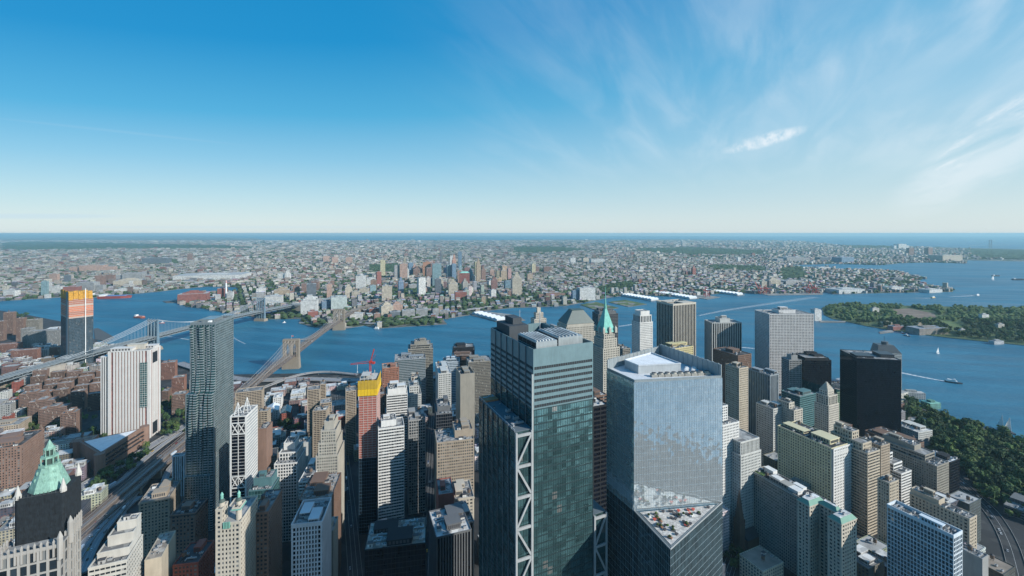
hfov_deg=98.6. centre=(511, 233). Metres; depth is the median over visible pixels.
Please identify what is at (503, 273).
city tower
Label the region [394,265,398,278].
apartment tower
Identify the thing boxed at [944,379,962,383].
ferry
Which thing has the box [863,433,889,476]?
tan tower
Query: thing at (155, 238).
shore
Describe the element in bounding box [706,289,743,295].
pier shed
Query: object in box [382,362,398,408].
brick tower
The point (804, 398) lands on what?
office building
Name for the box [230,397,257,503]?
braced tower
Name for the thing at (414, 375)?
stone tower
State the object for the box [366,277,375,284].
city tower
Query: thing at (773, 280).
loft building
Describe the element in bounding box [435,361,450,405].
glass slab
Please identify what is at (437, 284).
city tower
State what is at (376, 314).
loft building
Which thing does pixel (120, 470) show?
street tree
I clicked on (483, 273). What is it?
city tower
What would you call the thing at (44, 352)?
white small block
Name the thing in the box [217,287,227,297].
power station
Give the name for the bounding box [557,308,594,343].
pyramid roof tower
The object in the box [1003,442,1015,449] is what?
park tree
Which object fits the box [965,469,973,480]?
street tree
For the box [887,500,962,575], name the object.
glass block
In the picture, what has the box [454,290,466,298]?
city tower
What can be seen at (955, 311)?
island canopy
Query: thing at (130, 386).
telephone building
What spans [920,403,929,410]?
park tree
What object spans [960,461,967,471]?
park tree
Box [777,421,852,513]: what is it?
yellow block
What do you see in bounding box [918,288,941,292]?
loft building
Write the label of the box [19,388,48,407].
brick housing block
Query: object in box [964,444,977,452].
park tree
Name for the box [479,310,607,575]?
office tower
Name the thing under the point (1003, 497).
street tree
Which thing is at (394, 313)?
apartment tower
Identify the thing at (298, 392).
market hall
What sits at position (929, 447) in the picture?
park lawn
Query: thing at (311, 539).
office building
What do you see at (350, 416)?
balcony block
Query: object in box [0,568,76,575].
window
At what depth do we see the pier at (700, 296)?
2633.94 m
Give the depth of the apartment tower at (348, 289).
2605.85 m
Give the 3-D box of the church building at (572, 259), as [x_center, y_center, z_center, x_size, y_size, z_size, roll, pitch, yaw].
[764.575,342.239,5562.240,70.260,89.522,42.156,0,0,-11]
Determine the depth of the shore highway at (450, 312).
2110.93 m
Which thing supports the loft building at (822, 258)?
on the shore at (155, 238)
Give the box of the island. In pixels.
[822,304,1023,345]
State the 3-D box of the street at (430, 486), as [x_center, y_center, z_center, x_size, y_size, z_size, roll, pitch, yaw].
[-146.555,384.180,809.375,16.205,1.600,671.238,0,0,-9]
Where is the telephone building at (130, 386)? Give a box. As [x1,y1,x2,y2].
[101,342,160,437]
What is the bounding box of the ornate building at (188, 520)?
[169,498,208,559]
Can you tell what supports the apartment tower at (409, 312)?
on the shore at (155, 238)
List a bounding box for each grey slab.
[21,326,35,348]
[28,327,60,347]
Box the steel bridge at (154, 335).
[0,293,361,383]
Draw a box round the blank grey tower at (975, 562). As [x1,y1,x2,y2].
[963,543,988,575]
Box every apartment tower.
[41,280,48,294]
[49,273,59,281]
[64,275,70,281]
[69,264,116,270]
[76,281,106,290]
[95,274,105,284]
[106,274,115,281]
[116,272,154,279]
[184,315,233,530]
[187,254,192,259]
[293,284,299,291]
[301,282,306,292]
[307,283,315,295]
[312,280,319,289]
[323,255,329,261]
[327,283,331,297]
[331,257,337,262]
[335,269,341,273]
[344,284,352,297]
[346,257,351,262]
[352,290,359,296]
[356,274,365,289]
[359,287,369,293]
[376,271,380,283]
[379,301,392,316]
[382,285,391,299]
[389,310,400,316]
[392,301,402,310]
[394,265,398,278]
[399,263,406,277]
[401,308,414,316]
[416,308,427,315]
[417,277,425,295]
[432,308,438,316]
[458,251,461,266]
[464,254,467,262]
[466,355,490,413]
[481,295,485,303]
[490,289,495,297]
[512,272,521,294]
[537,291,564,298]
[543,266,551,271]
[571,289,578,299]
[577,286,594,299]
[891,244,908,248]
[906,248,913,254]
[924,248,932,254]
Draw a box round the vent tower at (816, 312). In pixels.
[810,308,820,320]
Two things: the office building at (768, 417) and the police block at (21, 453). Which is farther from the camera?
the office building at (768, 417)
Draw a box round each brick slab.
[0,342,22,352]
[11,347,40,359]
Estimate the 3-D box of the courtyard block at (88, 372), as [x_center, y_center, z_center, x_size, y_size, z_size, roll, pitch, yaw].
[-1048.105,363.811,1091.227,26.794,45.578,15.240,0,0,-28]
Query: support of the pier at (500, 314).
in the water
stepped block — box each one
[274,434,305,541]
[890,451,911,505]
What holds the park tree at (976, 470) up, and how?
on the ground at (990, 542)
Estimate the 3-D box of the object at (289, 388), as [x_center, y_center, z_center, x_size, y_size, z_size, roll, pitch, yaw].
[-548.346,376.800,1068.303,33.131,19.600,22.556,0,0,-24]
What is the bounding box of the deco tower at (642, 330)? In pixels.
[632,309,652,352]
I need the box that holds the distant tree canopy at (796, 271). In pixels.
[0,240,1023,326]
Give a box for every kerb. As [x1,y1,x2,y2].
[81,404,234,559]
[81,424,183,490]
[91,449,184,562]
[108,432,183,489]
[339,395,362,575]
[346,299,570,323]
[960,478,1023,560]
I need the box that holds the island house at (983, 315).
[978,313,988,317]
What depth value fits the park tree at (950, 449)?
735.00 m
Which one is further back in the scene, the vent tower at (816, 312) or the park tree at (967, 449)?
the vent tower at (816, 312)
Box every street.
[333,394,361,575]
[424,381,434,575]
[723,542,737,575]
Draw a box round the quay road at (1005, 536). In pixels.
[960,479,1023,575]
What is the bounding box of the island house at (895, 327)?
[887,324,904,329]
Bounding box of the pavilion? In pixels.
[920,399,940,409]
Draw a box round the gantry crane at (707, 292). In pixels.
[701,287,710,296]
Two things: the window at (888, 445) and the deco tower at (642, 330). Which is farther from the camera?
the deco tower at (642, 330)
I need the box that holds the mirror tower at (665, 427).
[607,344,722,575]
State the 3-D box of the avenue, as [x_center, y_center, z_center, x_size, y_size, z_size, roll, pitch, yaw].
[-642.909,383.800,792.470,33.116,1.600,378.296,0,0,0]
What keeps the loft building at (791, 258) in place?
on the shore at (155, 238)
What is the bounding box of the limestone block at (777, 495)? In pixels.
[753,466,830,574]
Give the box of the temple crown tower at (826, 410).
[814,382,838,432]
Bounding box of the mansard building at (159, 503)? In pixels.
[138,478,181,556]
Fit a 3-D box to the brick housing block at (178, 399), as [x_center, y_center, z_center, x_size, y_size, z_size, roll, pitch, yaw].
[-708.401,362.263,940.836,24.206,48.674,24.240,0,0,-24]
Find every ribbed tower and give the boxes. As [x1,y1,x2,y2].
[656,299,695,355]
[704,315,741,360]
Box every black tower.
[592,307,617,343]
[593,395,606,510]
[840,349,900,436]
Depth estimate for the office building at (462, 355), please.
1036.04 m
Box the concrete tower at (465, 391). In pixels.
[456,366,474,494]
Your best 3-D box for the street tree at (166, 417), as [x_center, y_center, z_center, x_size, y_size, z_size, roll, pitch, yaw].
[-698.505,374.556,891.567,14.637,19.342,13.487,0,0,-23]
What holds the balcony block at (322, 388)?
on the ground at (990, 542)
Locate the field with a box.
[892,308,935,317]
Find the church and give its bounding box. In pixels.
[733,490,758,550]
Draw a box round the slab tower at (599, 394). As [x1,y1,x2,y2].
[593,387,606,402]
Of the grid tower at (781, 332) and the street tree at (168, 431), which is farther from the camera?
the grid tower at (781, 332)
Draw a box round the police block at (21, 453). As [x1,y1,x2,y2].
[0,429,43,488]
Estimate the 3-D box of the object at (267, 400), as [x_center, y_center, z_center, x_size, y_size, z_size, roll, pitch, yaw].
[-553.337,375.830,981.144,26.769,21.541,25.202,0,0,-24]
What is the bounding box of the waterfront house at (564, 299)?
[562,296,566,304]
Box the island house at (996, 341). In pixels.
[989,339,1003,344]
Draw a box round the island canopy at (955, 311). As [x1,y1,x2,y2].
[824,301,1023,321]
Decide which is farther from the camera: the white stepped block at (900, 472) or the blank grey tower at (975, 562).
the white stepped block at (900, 472)
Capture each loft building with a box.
[3,289,20,296]
[49,285,63,292]
[63,285,81,290]
[113,278,142,285]
[114,288,126,290]
[142,257,171,263]
[173,272,250,280]
[227,291,233,298]
[256,287,265,292]
[256,292,263,302]
[265,295,282,304]
[274,287,289,295]
[277,273,284,278]
[285,270,290,277]
[301,295,318,315]
[307,309,317,316]
[321,300,330,309]
[331,295,346,308]
[350,312,362,319]
[369,307,378,313]
[373,312,379,318]
[440,309,449,315]
[589,259,604,263]
[760,280,766,286]
[764,277,780,284]
[773,257,809,260]
[781,279,802,285]
[815,257,829,260]
[824,287,864,293]
[832,257,853,261]
[882,286,903,289]
[890,277,901,280]
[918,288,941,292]
[928,255,962,260]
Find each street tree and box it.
[28,421,34,428]
[87,426,96,434]
[100,471,107,478]
[105,464,113,469]
[107,469,114,479]
[111,473,119,479]
[116,468,124,477]
[117,459,124,466]
[125,463,131,469]
[128,452,136,457]
[136,450,144,460]
[142,441,149,447]
[162,414,169,420]
[164,429,172,435]
[165,423,171,429]
[173,424,179,430]
[175,408,182,416]
[723,550,729,557]
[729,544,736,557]
[730,558,737,570]
[734,556,739,568]
[736,546,743,552]
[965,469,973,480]
[967,474,977,485]
[973,482,983,489]
[980,489,990,500]
[982,477,993,484]
[985,485,999,498]
[990,498,998,506]
[1000,482,1014,493]
[1000,494,1008,500]
[1004,509,1013,515]
[1013,508,1020,516]
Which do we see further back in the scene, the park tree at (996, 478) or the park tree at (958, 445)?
the park tree at (958, 445)
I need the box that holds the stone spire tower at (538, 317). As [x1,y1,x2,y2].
[528,307,548,324]
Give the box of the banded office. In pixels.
[617,344,629,355]
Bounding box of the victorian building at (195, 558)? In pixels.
[172,538,214,575]
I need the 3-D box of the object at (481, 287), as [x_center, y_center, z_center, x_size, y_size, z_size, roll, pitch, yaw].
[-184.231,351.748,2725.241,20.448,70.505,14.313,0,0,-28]
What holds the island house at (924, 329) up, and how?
on the island
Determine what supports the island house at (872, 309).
on the island
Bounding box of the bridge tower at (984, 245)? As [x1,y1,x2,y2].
[968,240,1004,247]
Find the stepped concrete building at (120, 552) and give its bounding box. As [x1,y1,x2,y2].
[88,512,142,575]
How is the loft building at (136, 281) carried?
on the shore at (155, 238)
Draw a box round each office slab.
[378,413,403,519]
[387,380,407,487]
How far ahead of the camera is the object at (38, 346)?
1401.13 m
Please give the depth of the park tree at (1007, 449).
749.46 m
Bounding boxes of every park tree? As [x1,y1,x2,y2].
[907,396,918,401]
[908,408,916,415]
[913,415,925,424]
[915,410,922,416]
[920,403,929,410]
[926,419,934,426]
[927,412,936,418]
[930,436,941,444]
[931,428,941,436]
[933,420,944,426]
[933,443,942,450]
[940,409,950,417]
[941,430,953,436]
[942,417,948,422]
[943,436,956,444]
[943,442,958,455]
[948,425,958,429]
[948,429,958,433]
[949,416,961,424]
[952,451,966,456]
[955,442,962,449]
[957,431,970,438]
[957,436,964,442]
[959,422,969,429]
[959,439,971,450]
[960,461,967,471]
[961,417,973,423]
[962,450,976,458]
[962,454,977,464]
[963,446,977,452]
[964,424,977,431]
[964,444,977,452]
[965,438,976,444]
[965,461,976,468]
[967,428,977,435]
[968,433,981,442]
[971,466,981,476]
[974,441,985,446]
[975,420,984,427]
[976,429,984,436]
[977,459,995,472]
[978,428,987,436]
[978,471,990,479]
[980,447,991,456]
[981,469,992,476]
[984,456,995,462]
[987,437,996,443]
[988,434,999,439]
[988,460,1001,469]
[990,466,1005,475]
[990,474,1004,484]
[991,448,999,460]
[992,439,1003,446]
[993,430,1002,437]
[993,448,1005,460]
[996,425,1010,433]
[997,445,1009,451]
[1002,431,1012,438]
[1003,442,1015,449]
[1005,471,1017,477]
[1006,460,1018,467]
[1006,474,1021,488]
[1008,454,1016,461]
[1009,485,1021,493]
[1010,449,1023,457]
[1012,468,1023,484]
[1015,434,1023,443]
[1015,455,1023,461]
[1016,460,1023,465]
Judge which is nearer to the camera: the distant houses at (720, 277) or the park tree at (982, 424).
the park tree at (982, 424)
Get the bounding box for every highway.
[81,485,143,558]
[345,299,569,323]
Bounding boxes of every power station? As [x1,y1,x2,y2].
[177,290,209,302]
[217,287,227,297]
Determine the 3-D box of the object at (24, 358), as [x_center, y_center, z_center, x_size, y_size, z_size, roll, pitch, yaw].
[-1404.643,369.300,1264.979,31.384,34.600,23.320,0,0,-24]
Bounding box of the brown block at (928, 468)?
[881,432,948,493]
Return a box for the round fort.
[908,416,927,426]
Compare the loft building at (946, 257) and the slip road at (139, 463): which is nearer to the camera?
the slip road at (139, 463)
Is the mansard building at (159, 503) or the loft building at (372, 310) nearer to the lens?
the mansard building at (159, 503)
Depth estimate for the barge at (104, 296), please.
2606.83 m
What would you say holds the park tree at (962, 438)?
on the park lawn at (929, 447)
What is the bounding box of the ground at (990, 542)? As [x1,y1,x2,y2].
[0,310,1023,575]
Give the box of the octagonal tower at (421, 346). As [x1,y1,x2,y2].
[408,338,432,398]
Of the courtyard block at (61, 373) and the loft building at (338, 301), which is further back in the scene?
the loft building at (338, 301)
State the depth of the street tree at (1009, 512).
592.78 m
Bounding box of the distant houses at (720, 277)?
[0,239,1003,303]
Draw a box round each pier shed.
[471,311,504,321]
[609,291,658,300]
[655,290,698,299]
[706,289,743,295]
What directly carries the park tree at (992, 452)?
on the park lawn at (929, 447)
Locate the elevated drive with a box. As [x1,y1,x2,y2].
[178,361,434,381]
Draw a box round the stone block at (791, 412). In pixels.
[778,397,802,423]
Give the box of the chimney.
[225,280,226,297]
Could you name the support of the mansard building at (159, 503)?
on the ground at (990, 542)
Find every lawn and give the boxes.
[905,403,1023,493]
[942,320,961,330]
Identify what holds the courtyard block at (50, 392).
on the ground at (990, 542)
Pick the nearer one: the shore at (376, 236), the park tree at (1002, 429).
the park tree at (1002, 429)
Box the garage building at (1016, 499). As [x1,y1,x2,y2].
[1003,492,1023,520]
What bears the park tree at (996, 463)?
on the park lawn at (929, 447)
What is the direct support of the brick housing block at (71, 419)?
on the ground at (990, 542)
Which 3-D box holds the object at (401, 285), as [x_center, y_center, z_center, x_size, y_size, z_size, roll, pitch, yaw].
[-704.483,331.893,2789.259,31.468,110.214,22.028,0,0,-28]
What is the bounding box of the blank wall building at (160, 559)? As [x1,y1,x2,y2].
[144,530,175,575]
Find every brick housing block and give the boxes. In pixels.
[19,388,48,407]
[28,395,58,420]
[38,401,71,429]
[60,407,81,434]
[161,359,177,379]
[162,386,171,400]
[172,374,186,393]
[172,390,188,415]
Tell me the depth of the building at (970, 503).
546.51 m
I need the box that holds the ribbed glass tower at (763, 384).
[748,367,778,434]
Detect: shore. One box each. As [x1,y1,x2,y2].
[0,235,106,235]
[0,236,1023,328]
[133,235,668,236]
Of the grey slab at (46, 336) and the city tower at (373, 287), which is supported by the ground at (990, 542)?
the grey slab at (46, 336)
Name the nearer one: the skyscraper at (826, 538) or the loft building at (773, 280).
the skyscraper at (826, 538)
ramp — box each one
[81,450,184,573]
[118,496,142,519]
[161,464,171,482]
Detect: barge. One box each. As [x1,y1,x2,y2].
[97,294,131,298]
[134,314,144,317]
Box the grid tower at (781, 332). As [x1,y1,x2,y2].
[755,306,813,393]
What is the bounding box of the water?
[0,236,1023,437]
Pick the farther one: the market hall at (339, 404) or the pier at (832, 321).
the pier at (832, 321)
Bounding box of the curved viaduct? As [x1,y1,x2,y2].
[264,371,357,388]
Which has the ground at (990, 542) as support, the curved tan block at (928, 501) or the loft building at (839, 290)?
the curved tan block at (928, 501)
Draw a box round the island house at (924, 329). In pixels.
[906,325,947,334]
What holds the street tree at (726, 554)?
on the ground at (990, 542)
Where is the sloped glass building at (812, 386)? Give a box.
[802,379,839,419]
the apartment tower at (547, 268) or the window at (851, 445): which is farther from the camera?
the apartment tower at (547, 268)
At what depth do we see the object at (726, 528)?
525.04 m
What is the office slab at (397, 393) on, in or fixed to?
on the ground at (990, 542)
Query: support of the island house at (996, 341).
on the island
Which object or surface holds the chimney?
on the shore at (155, 238)
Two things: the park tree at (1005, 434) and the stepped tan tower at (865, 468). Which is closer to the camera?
the stepped tan tower at (865, 468)
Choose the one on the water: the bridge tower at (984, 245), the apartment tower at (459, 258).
the bridge tower at (984, 245)
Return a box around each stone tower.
[409,372,420,389]
[725,361,747,431]
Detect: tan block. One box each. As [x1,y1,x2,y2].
[877,474,898,543]
[909,485,976,548]
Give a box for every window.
[0,434,38,488]
[0,559,6,569]
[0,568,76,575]
[10,557,16,567]
[20,566,26,575]
[22,555,26,564]
[30,553,36,562]
[30,564,36,574]
[40,551,45,560]
[40,562,45,571]
[49,548,56,558]
[49,559,56,569]
[106,431,143,464]
[196,502,206,541]
[223,500,256,575]
[282,496,295,540]
[409,459,424,513]
[438,455,472,488]
[724,407,737,507]
[726,369,743,428]
[731,441,759,540]
[754,474,795,572]
[757,409,779,465]
[779,428,829,499]
[799,506,854,575]
[815,391,833,431]
[838,445,851,512]
[886,445,888,473]
[890,444,944,493]
[912,502,975,548]
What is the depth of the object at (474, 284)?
2882.37 m
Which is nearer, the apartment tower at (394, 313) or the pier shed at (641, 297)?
the apartment tower at (394, 313)
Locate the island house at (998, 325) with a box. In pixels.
[994,323,1004,329]
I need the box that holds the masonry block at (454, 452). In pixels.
[435,417,473,508]
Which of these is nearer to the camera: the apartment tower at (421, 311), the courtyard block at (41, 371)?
the courtyard block at (41, 371)
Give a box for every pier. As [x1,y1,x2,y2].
[94,328,113,341]
[163,300,176,302]
[471,311,524,320]
[580,302,617,309]
[609,300,646,306]
[692,294,719,299]
[761,291,822,295]
[820,321,845,322]
[879,330,893,333]
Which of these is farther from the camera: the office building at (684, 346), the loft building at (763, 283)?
the loft building at (763, 283)
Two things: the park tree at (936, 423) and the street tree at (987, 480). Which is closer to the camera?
the street tree at (987, 480)
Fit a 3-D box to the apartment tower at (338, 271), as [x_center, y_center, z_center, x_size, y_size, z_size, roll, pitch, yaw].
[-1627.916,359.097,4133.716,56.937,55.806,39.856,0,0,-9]
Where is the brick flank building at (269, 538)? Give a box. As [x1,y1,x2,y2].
[256,489,281,575]
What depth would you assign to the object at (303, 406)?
895.43 m
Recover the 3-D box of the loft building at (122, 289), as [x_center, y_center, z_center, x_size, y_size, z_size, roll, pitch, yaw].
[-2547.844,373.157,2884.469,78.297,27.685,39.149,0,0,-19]
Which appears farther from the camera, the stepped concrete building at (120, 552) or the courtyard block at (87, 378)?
the courtyard block at (87, 378)
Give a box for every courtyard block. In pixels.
[24,383,41,390]
[30,374,47,388]
[32,368,49,377]
[43,382,58,388]
[45,377,61,383]
[49,389,54,396]
[50,369,66,378]
[53,387,70,402]
[57,380,74,390]
[62,376,78,389]
[67,369,82,376]
[70,388,86,409]
[74,383,89,393]
[78,374,94,383]
[80,370,96,376]
[87,391,100,411]
[90,381,100,391]
[93,376,100,381]
[96,369,100,376]
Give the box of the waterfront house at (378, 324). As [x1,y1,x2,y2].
[376,321,381,327]
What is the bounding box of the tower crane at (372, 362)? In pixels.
[350,349,375,374]
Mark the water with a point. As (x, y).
(989, 392)
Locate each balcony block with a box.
[235,386,263,410]
[258,405,270,427]
[307,385,319,443]
[312,404,329,457]
[320,379,325,397]
[320,397,331,413]
[345,384,355,454]
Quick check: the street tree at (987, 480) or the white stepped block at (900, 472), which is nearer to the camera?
the white stepped block at (900, 472)
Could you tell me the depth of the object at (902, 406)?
950.65 m
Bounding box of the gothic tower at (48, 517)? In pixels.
[0,439,82,575]
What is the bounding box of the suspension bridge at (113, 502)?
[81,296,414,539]
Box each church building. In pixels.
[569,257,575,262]
[691,265,695,274]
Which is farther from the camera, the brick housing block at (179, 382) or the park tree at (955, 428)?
the brick housing block at (179, 382)
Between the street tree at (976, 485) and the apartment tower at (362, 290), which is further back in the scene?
the apartment tower at (362, 290)
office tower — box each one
[395,352,425,403]
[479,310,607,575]
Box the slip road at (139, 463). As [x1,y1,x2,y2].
[108,432,184,490]
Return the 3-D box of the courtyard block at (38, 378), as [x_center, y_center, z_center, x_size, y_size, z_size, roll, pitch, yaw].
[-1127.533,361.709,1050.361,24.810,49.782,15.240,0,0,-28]
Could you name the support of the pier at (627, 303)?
in the water
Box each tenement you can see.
[0,374,8,387]
[0,387,11,398]
[2,413,14,419]
[12,379,23,392]
[14,405,26,417]
[19,376,30,384]
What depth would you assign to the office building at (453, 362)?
988.96 m
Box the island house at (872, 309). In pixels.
[870,307,878,311]
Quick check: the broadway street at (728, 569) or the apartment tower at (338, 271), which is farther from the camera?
the apartment tower at (338, 271)
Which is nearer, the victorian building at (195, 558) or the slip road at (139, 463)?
the victorian building at (195, 558)
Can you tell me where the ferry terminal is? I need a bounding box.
[904,389,925,399]
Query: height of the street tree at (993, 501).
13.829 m
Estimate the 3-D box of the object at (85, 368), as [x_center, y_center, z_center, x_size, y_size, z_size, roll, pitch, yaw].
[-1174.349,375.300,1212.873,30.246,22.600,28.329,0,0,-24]
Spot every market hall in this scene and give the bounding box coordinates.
[268,402,279,419]
[273,392,282,407]
[273,426,283,430]
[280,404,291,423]
[291,388,305,396]
[299,399,306,413]
[326,390,330,397]
[332,399,344,412]
[336,409,344,426]
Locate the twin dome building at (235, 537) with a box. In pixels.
[215,491,257,575]
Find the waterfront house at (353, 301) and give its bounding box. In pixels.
[351,298,356,307]
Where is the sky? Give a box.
[0,0,1023,235]
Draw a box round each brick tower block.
[0,320,6,340]
[3,310,16,335]
[16,316,26,341]
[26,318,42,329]
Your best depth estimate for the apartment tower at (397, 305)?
2166.13 m
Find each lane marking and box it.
[81,501,128,572]
[335,399,357,573]
[426,388,434,563]
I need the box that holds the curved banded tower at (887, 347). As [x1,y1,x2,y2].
[870,341,901,389]
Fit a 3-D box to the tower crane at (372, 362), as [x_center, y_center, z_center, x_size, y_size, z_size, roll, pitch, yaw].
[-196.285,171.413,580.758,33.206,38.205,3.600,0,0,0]
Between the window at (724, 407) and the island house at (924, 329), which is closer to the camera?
the window at (724, 407)
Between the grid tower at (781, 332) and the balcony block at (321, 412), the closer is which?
the balcony block at (321, 412)
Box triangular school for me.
[73,424,148,475]
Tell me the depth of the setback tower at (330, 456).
539.75 m
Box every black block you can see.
[796,351,831,384]
[932,449,959,493]
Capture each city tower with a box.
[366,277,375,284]
[369,284,375,292]
[408,262,412,274]
[408,283,416,287]
[413,266,421,275]
[423,261,431,275]
[432,263,440,285]
[435,278,440,293]
[446,264,450,276]
[448,279,457,295]
[451,263,455,278]
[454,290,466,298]
[459,271,469,283]
[476,258,480,281]
[481,266,485,279]
[489,268,493,275]
[500,267,506,279]
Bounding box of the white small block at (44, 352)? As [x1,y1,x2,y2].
[41,347,49,357]
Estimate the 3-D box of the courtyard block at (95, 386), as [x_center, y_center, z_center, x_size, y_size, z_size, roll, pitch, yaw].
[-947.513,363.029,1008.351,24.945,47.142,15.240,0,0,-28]
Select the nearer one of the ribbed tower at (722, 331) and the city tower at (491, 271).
the ribbed tower at (722, 331)
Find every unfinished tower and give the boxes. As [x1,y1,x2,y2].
[61,288,92,363]
[358,370,380,534]
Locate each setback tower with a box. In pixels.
[316,412,344,537]
[723,403,738,542]
[731,428,760,542]
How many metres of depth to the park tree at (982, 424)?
845.14 m
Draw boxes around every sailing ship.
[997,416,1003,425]
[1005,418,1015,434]
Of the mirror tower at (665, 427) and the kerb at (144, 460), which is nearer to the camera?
the mirror tower at (665, 427)
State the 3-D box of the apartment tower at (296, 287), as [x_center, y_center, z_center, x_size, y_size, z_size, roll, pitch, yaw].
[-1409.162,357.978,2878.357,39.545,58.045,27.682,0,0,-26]
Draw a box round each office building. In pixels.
[0,398,18,418]
[0,416,31,430]
[172,453,184,495]
[248,467,279,500]
[258,421,272,471]
[291,497,331,575]
[299,436,311,466]
[299,457,316,497]
[299,471,340,575]
[331,516,337,575]
[364,516,425,575]
[380,386,384,418]
[407,378,420,408]
[407,406,425,514]
[429,502,471,575]
[434,395,451,504]
[436,477,453,508]
[443,356,459,402]
[452,342,474,354]
[452,350,471,366]
[452,479,474,518]
[454,500,473,575]
[664,341,692,354]
[713,346,751,402]
[756,400,781,466]
[781,387,815,427]
[782,352,801,389]
[865,426,923,447]
[901,420,932,445]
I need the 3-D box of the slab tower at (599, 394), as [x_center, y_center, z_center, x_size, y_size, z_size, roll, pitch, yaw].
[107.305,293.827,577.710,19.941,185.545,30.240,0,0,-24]
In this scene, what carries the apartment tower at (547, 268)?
on the shore at (155, 238)
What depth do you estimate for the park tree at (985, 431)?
815.58 m
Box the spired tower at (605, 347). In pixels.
[593,289,619,393]
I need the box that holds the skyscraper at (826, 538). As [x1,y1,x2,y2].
[797,493,857,575]
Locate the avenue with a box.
[81,424,184,489]
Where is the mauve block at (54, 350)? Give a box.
[49,345,60,355]
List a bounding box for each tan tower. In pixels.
[830,421,879,535]
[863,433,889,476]
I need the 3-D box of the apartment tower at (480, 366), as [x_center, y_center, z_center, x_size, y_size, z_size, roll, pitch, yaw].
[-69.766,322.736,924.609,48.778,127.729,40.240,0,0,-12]

